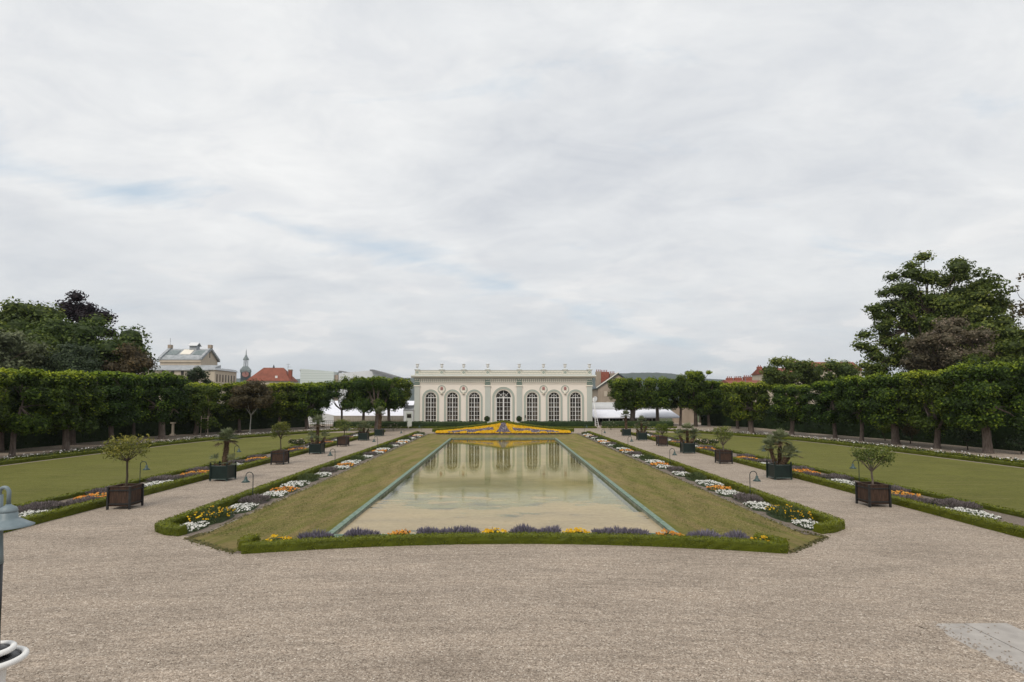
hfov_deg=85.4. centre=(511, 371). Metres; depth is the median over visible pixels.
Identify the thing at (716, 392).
pollarded tree
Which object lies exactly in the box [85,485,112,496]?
lavender
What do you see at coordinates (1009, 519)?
flower bed soil
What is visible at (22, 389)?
pollarded tree
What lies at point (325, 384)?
pollarded tree
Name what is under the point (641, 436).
green tub
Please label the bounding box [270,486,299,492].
orange flowers
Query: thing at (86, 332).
tree
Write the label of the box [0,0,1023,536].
sky
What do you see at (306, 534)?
lavender
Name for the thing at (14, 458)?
box hedge
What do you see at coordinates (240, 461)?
lavender
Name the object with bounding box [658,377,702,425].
pollarded tree
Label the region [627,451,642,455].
lavender
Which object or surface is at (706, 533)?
lavender
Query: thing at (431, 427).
box hedge
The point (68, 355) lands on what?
tree
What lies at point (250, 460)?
lavender
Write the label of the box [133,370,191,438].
pollarded tree
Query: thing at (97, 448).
ground cover roses
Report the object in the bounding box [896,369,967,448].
pollarded tree
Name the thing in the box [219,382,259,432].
pollarded tree
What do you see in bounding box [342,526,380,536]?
lavender
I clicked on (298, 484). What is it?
white flowers
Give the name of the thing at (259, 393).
tree
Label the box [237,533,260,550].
box hedge
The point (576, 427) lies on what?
box hedge
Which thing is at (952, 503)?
lavender
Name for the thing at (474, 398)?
window
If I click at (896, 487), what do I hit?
lavender
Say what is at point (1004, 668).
spilt gravel
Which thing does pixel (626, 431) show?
green tub
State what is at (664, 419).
ground
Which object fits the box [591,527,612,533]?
lavender
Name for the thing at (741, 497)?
lavender
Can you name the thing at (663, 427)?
citrus tree
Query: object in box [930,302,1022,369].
tree
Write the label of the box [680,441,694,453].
green tub
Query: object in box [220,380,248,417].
pollarded tree
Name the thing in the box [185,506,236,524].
yellow flowers
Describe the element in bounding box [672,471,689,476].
white flowers
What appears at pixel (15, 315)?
tree
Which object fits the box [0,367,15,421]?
pollarded tree
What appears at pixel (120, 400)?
pollarded tree
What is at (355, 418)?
board fence
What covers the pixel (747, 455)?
lavender
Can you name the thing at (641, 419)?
fan palm
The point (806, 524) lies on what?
white flowers
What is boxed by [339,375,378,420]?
pollarded tree
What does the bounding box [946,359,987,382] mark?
tree
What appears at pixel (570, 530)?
yellow flowers
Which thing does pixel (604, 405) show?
glazed building
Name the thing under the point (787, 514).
yellow flowers
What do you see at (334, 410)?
white marquee
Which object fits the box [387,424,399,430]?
rose bush
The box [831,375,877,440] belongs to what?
pollarded tree
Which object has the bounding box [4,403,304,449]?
tall hedge
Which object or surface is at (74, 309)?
tree
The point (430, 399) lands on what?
window
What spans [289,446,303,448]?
lavender
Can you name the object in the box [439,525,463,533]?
lavender
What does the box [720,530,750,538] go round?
lavender
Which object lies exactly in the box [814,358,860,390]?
tree
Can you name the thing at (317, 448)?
green tub
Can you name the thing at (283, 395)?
pollarded tree
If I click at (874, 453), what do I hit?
citrus tree
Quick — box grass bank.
[193,433,821,552]
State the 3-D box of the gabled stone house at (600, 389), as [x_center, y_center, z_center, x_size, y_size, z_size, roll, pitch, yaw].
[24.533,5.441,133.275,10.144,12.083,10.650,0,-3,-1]
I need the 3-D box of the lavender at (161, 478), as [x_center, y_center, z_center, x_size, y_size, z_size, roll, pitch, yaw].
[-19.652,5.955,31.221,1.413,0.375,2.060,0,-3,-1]
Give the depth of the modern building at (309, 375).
127.51 m
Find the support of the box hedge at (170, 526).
on the flower bed soil at (210, 527)
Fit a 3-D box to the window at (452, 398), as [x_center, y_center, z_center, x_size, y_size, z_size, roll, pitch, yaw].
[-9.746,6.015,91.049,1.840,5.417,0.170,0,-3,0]
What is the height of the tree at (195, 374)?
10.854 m
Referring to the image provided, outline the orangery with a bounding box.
[411,364,595,422]
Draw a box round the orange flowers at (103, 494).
[74,492,105,498]
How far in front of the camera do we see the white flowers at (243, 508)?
22.83 m
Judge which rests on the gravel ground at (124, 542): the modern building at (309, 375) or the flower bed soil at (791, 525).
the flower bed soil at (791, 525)
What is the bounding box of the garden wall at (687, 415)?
[672,406,693,422]
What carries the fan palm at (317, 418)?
in the green tub at (317, 448)
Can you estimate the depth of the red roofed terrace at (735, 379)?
155.08 m
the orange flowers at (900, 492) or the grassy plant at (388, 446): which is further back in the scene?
the grassy plant at (388, 446)
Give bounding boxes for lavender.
[17,500,65,513]
[60,496,103,506]
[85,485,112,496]
[144,474,178,482]
[177,472,205,478]
[184,466,208,471]
[221,459,245,463]
[237,493,270,504]
[244,458,263,462]
[247,454,267,457]
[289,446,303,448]
[296,528,334,538]
[319,466,338,472]
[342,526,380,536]
[362,451,377,455]
[415,525,438,533]
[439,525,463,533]
[460,525,480,532]
[509,523,540,532]
[539,524,561,532]
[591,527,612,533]
[612,524,631,534]
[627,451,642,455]
[630,527,650,534]
[666,465,685,471]
[686,528,721,537]
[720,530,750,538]
[731,492,764,503]
[736,453,755,456]
[740,457,758,461]
[756,458,776,462]
[792,465,815,470]
[798,471,824,477]
[821,473,854,481]
[891,485,910,492]
[892,493,936,504]
[931,498,983,510]
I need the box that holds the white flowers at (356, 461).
[341,459,360,464]
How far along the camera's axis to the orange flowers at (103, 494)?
25.63 m
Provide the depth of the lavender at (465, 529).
18.16 m
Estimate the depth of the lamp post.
5.33 m
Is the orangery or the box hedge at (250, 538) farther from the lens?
the orangery
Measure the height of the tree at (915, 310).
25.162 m
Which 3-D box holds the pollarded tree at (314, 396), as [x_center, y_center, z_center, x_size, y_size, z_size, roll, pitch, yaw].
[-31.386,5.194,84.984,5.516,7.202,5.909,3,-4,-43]
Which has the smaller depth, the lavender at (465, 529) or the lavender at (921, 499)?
the lavender at (465, 529)
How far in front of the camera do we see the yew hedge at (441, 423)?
86.70 m
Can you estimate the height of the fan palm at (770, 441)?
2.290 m
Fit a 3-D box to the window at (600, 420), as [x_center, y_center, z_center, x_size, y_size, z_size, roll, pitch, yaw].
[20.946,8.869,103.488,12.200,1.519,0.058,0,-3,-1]
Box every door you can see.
[406,412,411,425]
[496,390,510,421]
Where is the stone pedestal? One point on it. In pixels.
(172, 432)
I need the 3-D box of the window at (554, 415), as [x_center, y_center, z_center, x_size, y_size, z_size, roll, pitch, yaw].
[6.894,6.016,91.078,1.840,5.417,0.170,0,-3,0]
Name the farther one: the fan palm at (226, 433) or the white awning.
the white awning
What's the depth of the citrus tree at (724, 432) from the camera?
40.18 m
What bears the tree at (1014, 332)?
on the gravel ground at (124, 542)
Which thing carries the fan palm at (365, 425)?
in the green tub at (363, 436)
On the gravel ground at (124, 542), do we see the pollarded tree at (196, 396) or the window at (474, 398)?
the pollarded tree at (196, 396)
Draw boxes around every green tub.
[209,461,236,480]
[309,441,324,453]
[358,432,368,440]
[374,428,383,435]
[622,428,630,435]
[636,431,646,439]
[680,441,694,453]
[766,460,791,479]
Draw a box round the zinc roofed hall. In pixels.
[139,338,236,403]
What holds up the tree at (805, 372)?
on the gravel ground at (124, 542)
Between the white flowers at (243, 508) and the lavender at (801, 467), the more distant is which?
the lavender at (801, 467)
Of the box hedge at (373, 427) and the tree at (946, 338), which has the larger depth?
the box hedge at (373, 427)
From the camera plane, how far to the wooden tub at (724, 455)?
39.87 m
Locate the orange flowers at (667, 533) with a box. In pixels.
[656,528,683,535]
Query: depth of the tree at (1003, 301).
72.23 m
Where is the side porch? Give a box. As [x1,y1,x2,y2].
[403,405,413,426]
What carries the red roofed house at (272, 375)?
on the ground at (664, 419)
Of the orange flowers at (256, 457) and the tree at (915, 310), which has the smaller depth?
the orange flowers at (256, 457)
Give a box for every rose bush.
[295,440,304,445]
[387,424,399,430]
[603,422,617,428]
[703,440,712,443]
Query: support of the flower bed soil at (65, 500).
on the gravel ground at (124, 542)
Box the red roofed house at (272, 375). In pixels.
[246,365,297,383]
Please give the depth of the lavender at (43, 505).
22.73 m
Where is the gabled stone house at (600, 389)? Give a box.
[592,369,624,401]
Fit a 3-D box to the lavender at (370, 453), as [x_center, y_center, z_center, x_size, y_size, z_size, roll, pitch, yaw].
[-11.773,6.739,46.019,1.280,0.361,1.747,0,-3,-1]
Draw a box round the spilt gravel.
[912,621,1023,681]
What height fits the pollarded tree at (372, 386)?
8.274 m
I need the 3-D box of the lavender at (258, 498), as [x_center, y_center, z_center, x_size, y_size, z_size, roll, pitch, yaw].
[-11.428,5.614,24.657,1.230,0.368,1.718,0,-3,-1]
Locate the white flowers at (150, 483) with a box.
[144,480,172,487]
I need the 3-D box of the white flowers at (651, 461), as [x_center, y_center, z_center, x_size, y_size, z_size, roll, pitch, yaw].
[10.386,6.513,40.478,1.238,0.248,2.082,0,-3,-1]
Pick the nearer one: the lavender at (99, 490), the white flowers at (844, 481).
the lavender at (99, 490)
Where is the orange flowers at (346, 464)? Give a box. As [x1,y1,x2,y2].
[337,462,354,466]
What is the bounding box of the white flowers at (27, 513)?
[18,509,50,516]
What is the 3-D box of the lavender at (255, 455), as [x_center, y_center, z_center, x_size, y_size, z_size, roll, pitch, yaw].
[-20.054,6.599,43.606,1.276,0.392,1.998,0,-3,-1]
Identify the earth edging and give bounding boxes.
[1,434,302,465]
[699,433,1021,467]
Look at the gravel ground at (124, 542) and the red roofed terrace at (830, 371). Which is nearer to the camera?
the gravel ground at (124, 542)
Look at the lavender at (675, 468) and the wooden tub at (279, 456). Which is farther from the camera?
the wooden tub at (279, 456)
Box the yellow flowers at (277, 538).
[265,534,291,540]
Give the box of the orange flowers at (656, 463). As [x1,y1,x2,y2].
[650,462,668,465]
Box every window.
[425,392,435,421]
[447,392,457,420]
[469,392,479,421]
[527,392,537,420]
[549,392,559,420]
[570,392,580,420]
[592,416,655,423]
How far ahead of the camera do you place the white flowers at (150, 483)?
29.35 m
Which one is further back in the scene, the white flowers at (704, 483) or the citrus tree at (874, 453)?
the white flowers at (704, 483)
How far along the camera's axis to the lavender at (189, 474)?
31.95 m
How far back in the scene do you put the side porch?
90.77 m
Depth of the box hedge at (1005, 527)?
22.72 m
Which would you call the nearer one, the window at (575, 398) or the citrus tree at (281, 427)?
the citrus tree at (281, 427)
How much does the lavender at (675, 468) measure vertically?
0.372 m
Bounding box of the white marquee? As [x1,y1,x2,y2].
[323,401,413,415]
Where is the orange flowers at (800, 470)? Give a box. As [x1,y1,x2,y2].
[792,469,820,473]
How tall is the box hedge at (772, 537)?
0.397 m
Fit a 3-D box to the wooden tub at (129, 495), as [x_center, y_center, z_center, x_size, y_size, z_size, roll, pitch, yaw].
[-16.375,5.262,23.503,0.950,0.950,0.950,0,-3,-3]
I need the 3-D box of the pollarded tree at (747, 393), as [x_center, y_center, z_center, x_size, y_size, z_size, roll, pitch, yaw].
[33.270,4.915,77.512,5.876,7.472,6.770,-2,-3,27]
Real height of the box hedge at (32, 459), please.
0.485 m
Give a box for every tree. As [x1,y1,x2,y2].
[0,296,97,340]
[0,320,32,355]
[0,328,52,370]
[0,366,64,456]
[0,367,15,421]
[0,382,27,451]
[14,312,160,374]
[16,329,61,366]
[21,348,63,387]
[22,370,110,450]
[33,342,103,377]
[38,290,118,342]
[44,368,87,444]
[56,365,102,387]
[80,370,144,443]
[100,341,165,385]
[101,433,153,485]
[121,373,159,438]
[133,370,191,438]
[173,382,225,434]
[183,366,214,384]
[192,385,222,435]
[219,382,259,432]
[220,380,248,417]
[225,378,274,433]
[261,382,299,429]
[269,421,291,450]
[290,383,327,428]
[307,381,330,423]
[322,379,359,419]
[335,419,352,436]
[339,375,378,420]
[351,375,405,431]
[380,378,413,420]
[607,376,655,420]
[640,376,678,420]
[654,423,668,436]
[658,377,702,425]
[675,370,715,426]
[690,380,723,426]
[712,426,732,449]
[719,381,753,428]
[727,380,772,433]
[759,355,822,396]
[769,384,813,434]
[802,380,855,437]
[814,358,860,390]
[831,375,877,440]
[847,443,897,484]
[849,250,1014,390]
[855,369,932,444]
[859,354,910,390]
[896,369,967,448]
[899,315,1002,372]
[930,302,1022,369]
[935,357,1023,453]
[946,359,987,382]
[959,336,1023,381]
[961,267,1015,314]
[967,324,1023,360]
[1008,273,1023,317]
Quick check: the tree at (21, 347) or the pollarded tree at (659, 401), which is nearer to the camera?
the tree at (21, 347)
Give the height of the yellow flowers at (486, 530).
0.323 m
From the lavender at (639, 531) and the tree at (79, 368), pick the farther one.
the tree at (79, 368)
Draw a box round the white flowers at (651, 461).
[645,459,664,463]
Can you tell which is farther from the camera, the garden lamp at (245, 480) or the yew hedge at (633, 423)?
the yew hedge at (633, 423)
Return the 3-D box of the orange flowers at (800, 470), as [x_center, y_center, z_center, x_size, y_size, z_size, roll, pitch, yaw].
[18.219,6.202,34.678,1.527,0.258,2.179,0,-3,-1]
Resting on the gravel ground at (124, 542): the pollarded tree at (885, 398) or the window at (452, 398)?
the pollarded tree at (885, 398)
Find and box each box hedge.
[0,429,355,460]
[0,429,362,465]
[3,430,384,532]
[14,432,357,505]
[154,431,419,535]
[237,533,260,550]
[241,531,787,553]
[330,426,407,427]
[409,426,457,427]
[432,420,573,431]
[547,426,596,427]
[587,431,844,533]
[601,426,676,427]
[620,430,1023,537]
[643,429,1023,467]
[647,431,1023,517]
[671,429,1023,462]
[753,532,789,549]
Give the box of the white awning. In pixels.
[592,409,678,420]
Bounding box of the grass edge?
[184,433,830,553]
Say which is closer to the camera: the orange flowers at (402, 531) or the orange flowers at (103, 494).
the orange flowers at (402, 531)
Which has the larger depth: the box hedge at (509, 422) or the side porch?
the side porch
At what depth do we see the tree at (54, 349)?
66.74 m
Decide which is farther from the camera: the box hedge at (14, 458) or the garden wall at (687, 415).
the garden wall at (687, 415)
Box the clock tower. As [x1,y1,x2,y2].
[240,350,250,381]
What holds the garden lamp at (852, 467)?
on the flower bed soil at (1009, 519)
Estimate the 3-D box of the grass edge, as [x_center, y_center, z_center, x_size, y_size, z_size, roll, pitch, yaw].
[-0.500,6.930,46.471,21.409,0.115,60.511,0,-3,-1]
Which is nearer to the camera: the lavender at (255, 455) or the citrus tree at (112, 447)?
the citrus tree at (112, 447)
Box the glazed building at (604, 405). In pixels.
[592,402,661,423]
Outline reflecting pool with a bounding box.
[329,438,678,536]
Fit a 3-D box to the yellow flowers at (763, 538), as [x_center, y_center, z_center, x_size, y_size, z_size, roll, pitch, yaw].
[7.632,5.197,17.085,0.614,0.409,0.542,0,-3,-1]
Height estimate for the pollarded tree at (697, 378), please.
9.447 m
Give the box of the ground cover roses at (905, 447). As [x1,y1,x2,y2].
[638,428,1023,462]
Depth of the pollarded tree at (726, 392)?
84.75 m
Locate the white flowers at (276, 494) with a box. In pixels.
[260,490,288,497]
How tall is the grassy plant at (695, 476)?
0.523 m
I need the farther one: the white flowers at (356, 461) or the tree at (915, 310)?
the tree at (915, 310)
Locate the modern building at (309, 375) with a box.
[300,369,408,419]
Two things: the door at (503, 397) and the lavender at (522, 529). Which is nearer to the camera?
the lavender at (522, 529)
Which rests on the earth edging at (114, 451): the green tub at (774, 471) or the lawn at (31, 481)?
the lawn at (31, 481)
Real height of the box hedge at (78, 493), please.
0.399 m
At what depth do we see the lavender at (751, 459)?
40.96 m
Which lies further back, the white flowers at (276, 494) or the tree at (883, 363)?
the tree at (883, 363)
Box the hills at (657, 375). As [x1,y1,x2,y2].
[592,372,722,399]
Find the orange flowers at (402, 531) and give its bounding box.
[387,529,410,534]
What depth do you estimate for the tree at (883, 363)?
87.08 m
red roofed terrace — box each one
[723,375,759,403]
[751,365,801,403]
[802,362,862,403]
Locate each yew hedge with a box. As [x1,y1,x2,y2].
[333,421,407,426]
[412,421,486,426]
[520,420,593,426]
[601,420,673,426]
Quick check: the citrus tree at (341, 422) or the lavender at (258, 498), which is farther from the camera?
the citrus tree at (341, 422)
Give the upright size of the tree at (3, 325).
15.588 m
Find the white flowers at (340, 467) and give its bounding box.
[334,465,349,469]
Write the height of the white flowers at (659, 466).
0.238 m
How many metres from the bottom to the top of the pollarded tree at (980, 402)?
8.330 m
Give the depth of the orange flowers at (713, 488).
27.89 m
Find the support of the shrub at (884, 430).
on the gravel ground at (124, 542)
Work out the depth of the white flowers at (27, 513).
21.61 m
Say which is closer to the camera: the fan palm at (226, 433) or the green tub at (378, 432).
the fan palm at (226, 433)
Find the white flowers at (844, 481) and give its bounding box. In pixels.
[827,478,854,485]
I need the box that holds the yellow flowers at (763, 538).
[750,535,769,540]
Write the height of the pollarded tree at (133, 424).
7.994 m
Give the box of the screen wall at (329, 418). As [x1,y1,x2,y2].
[308,413,334,423]
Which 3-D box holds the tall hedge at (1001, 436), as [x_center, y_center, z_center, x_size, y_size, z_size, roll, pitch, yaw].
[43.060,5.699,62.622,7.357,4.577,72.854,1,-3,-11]
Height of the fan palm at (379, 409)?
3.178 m
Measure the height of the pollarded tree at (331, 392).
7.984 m
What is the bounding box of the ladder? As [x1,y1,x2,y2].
[593,398,598,425]
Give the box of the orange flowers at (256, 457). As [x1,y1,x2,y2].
[245,456,268,459]
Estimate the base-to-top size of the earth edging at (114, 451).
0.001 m
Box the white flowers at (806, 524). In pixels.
[791,519,817,530]
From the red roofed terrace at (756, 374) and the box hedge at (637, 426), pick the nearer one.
the box hedge at (637, 426)
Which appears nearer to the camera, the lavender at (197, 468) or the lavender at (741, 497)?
the lavender at (741, 497)
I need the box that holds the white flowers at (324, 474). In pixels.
[317,472,330,477]
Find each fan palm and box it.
[210,426,239,465]
[303,413,330,443]
[355,420,373,432]
[373,406,385,428]
[621,410,631,428]
[632,415,650,432]
[674,421,702,442]
[758,428,802,464]
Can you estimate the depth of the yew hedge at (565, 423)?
86.98 m
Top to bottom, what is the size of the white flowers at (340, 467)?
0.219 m
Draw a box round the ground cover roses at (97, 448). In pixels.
[1,428,356,460]
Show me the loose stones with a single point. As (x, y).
(1002, 661)
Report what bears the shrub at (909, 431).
on the gravel ground at (124, 542)
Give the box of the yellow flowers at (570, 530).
[562,527,589,532]
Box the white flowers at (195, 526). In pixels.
[181,520,211,533]
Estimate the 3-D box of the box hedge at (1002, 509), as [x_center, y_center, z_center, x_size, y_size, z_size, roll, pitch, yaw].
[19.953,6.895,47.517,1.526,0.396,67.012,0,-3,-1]
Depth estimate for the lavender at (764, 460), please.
40.04 m
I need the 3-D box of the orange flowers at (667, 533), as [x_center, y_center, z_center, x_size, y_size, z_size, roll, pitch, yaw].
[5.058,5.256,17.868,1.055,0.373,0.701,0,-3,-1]
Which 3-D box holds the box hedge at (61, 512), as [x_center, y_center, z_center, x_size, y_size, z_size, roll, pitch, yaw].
[-17.978,6.760,45.941,0.569,0.473,69.038,0,-3,-1]
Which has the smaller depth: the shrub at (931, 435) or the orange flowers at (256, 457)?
the orange flowers at (256, 457)
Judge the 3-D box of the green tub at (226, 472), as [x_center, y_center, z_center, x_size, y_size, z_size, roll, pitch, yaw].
[-16.504,5.641,31.693,1.050,1.050,1.045,0,-3,2]
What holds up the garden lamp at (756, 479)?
on the flower bed soil at (791, 525)
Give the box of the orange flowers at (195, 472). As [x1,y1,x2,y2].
[180,469,208,474]
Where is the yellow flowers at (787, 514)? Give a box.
[765,504,813,522]
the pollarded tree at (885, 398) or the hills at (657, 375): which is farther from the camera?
the hills at (657, 375)
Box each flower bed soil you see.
[61,436,353,502]
[154,433,429,536]
[577,433,819,534]
[672,439,1023,525]
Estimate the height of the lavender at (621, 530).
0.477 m
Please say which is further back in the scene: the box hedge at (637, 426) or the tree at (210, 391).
the box hedge at (637, 426)
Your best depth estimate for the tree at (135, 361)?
70.41 m
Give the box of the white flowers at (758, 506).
[743,501,769,511]
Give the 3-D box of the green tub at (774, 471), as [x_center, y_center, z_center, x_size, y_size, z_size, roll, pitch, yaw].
[15.492,5.668,32.195,1.050,1.050,1.045,0,-3,-1]
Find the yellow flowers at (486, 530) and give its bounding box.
[482,527,506,533]
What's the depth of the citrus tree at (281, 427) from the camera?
39.73 m
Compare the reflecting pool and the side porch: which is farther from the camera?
the side porch
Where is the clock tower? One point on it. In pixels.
(245, 371)
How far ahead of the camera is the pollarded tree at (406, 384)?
90.99 m
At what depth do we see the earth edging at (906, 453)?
45.47 m
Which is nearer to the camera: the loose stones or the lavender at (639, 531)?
the loose stones
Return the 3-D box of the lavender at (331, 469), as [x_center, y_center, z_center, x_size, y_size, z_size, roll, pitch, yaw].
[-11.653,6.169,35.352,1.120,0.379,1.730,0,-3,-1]
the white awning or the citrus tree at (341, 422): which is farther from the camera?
the white awning
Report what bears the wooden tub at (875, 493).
on the gravel ground at (124, 542)
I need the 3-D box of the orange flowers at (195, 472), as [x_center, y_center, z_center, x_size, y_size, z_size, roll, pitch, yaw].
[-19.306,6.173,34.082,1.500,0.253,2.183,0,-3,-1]
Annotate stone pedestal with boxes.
[170,422,175,435]
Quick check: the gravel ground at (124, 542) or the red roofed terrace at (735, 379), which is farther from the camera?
the red roofed terrace at (735, 379)
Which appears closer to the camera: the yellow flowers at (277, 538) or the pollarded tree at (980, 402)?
the yellow flowers at (277, 538)
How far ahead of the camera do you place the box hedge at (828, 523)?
24.97 m
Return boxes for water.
[338,439,665,533]
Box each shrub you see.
[874,423,890,440]
[899,421,919,443]
[925,428,946,439]
[952,427,981,449]
[1005,432,1023,453]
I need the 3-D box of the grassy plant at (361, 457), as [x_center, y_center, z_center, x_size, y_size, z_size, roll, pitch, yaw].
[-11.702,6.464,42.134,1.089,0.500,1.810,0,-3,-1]
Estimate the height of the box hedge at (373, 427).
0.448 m
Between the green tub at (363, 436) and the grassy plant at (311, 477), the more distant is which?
the green tub at (363, 436)
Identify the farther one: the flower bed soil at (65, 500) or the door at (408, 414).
the door at (408, 414)
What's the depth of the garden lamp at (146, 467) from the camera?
29.95 m
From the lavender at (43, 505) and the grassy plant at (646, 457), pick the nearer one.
the lavender at (43, 505)
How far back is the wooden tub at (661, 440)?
55.54 m
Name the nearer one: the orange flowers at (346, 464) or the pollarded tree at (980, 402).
the orange flowers at (346, 464)
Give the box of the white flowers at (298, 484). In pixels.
[280,480,309,487]
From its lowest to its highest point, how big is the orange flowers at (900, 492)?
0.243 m
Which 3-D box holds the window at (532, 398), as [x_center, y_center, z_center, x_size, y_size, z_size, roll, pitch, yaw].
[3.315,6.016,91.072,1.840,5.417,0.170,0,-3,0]
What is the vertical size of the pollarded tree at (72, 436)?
7.901 m
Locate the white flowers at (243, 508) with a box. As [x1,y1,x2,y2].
[230,502,258,513]
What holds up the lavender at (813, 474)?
on the flower bed soil at (1009, 519)
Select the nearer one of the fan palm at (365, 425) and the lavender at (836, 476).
the lavender at (836, 476)
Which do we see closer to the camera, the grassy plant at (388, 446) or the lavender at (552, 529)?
the lavender at (552, 529)
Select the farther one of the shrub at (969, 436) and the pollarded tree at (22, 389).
the shrub at (969, 436)
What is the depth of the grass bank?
26.24 m
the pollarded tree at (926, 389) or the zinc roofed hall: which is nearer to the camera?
the pollarded tree at (926, 389)
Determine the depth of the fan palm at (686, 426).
48.09 m
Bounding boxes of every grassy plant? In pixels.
[296,473,319,482]
[350,454,365,460]
[382,444,392,448]
[612,444,623,448]
[639,454,654,460]
[684,471,706,481]
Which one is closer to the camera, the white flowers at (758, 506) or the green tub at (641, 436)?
the white flowers at (758, 506)
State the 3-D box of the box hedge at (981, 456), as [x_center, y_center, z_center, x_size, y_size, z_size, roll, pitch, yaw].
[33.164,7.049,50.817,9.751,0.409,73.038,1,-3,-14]
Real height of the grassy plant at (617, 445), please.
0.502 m
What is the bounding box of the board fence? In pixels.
[334,416,402,421]
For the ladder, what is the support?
on the gravel ground at (124, 542)
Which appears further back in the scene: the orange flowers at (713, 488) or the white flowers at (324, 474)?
the white flowers at (324, 474)
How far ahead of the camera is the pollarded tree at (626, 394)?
86.86 m
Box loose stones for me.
[928,621,1023,671]
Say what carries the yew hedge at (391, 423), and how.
on the gravel ground at (124, 542)
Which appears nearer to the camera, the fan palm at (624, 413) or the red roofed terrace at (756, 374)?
the fan palm at (624, 413)
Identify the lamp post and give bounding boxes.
[0,486,34,681]
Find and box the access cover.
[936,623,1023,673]
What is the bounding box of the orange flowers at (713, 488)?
[706,485,731,491]
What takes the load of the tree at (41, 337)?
on the gravel ground at (124, 542)
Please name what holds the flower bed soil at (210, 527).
on the gravel ground at (124, 542)
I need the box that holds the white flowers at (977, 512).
[945,507,1001,520]
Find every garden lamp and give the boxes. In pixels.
[139,461,150,482]
[241,472,253,494]
[749,471,760,493]
[850,460,859,481]
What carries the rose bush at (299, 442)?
on the gravel ground at (124, 542)
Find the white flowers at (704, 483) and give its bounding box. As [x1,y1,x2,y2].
[695,479,723,486]
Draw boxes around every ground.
[0,422,1023,681]
[357,407,698,421]
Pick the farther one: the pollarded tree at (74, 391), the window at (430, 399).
the window at (430, 399)
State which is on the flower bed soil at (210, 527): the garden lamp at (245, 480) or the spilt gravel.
the garden lamp at (245, 480)
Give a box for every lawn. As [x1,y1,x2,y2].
[0,433,348,505]
[657,433,1023,510]
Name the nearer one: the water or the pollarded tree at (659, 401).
the water
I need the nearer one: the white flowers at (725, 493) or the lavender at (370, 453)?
the white flowers at (725, 493)
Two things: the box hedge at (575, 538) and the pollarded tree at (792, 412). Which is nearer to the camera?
the box hedge at (575, 538)
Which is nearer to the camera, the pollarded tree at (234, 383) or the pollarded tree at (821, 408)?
the pollarded tree at (821, 408)
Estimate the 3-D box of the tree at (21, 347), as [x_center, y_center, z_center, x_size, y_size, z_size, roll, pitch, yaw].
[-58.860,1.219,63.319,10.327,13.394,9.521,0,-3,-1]
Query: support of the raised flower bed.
on the gravel ground at (124, 542)
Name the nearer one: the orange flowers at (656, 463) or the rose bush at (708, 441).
the orange flowers at (656, 463)
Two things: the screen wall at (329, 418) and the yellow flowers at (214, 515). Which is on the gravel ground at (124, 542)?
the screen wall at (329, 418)
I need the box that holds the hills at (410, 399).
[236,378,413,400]
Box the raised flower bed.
[434,422,572,434]
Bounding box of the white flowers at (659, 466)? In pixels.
[655,464,669,468]
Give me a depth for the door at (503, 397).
91.10 m
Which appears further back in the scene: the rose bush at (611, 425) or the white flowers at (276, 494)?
the rose bush at (611, 425)
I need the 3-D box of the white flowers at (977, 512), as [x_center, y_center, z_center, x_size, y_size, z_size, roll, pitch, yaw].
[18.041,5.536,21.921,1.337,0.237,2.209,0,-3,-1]
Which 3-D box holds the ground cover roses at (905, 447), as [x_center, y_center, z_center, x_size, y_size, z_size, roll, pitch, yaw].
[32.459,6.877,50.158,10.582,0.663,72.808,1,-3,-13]
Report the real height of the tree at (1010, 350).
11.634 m
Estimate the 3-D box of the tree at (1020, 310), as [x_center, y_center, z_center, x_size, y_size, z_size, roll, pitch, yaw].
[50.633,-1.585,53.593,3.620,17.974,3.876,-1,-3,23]
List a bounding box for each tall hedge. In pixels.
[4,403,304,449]
[700,403,1023,451]
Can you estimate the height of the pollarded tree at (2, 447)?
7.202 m
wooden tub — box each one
[106,483,143,509]
[270,450,289,464]
[337,436,348,446]
[656,436,667,445]
[715,449,732,463]
[855,482,891,506]
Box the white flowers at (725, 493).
[715,489,738,496]
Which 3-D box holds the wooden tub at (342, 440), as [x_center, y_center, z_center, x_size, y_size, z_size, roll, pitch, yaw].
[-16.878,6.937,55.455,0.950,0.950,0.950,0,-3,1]
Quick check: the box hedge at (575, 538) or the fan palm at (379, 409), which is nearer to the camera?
the box hedge at (575, 538)
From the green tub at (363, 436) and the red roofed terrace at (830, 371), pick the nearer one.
the green tub at (363, 436)
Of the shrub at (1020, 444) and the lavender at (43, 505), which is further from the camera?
the shrub at (1020, 444)
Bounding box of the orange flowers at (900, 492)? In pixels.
[891,490,923,497]
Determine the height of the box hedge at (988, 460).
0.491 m
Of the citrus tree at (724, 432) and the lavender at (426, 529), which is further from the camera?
the citrus tree at (724, 432)
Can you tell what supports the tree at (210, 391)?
on the gravel ground at (124, 542)

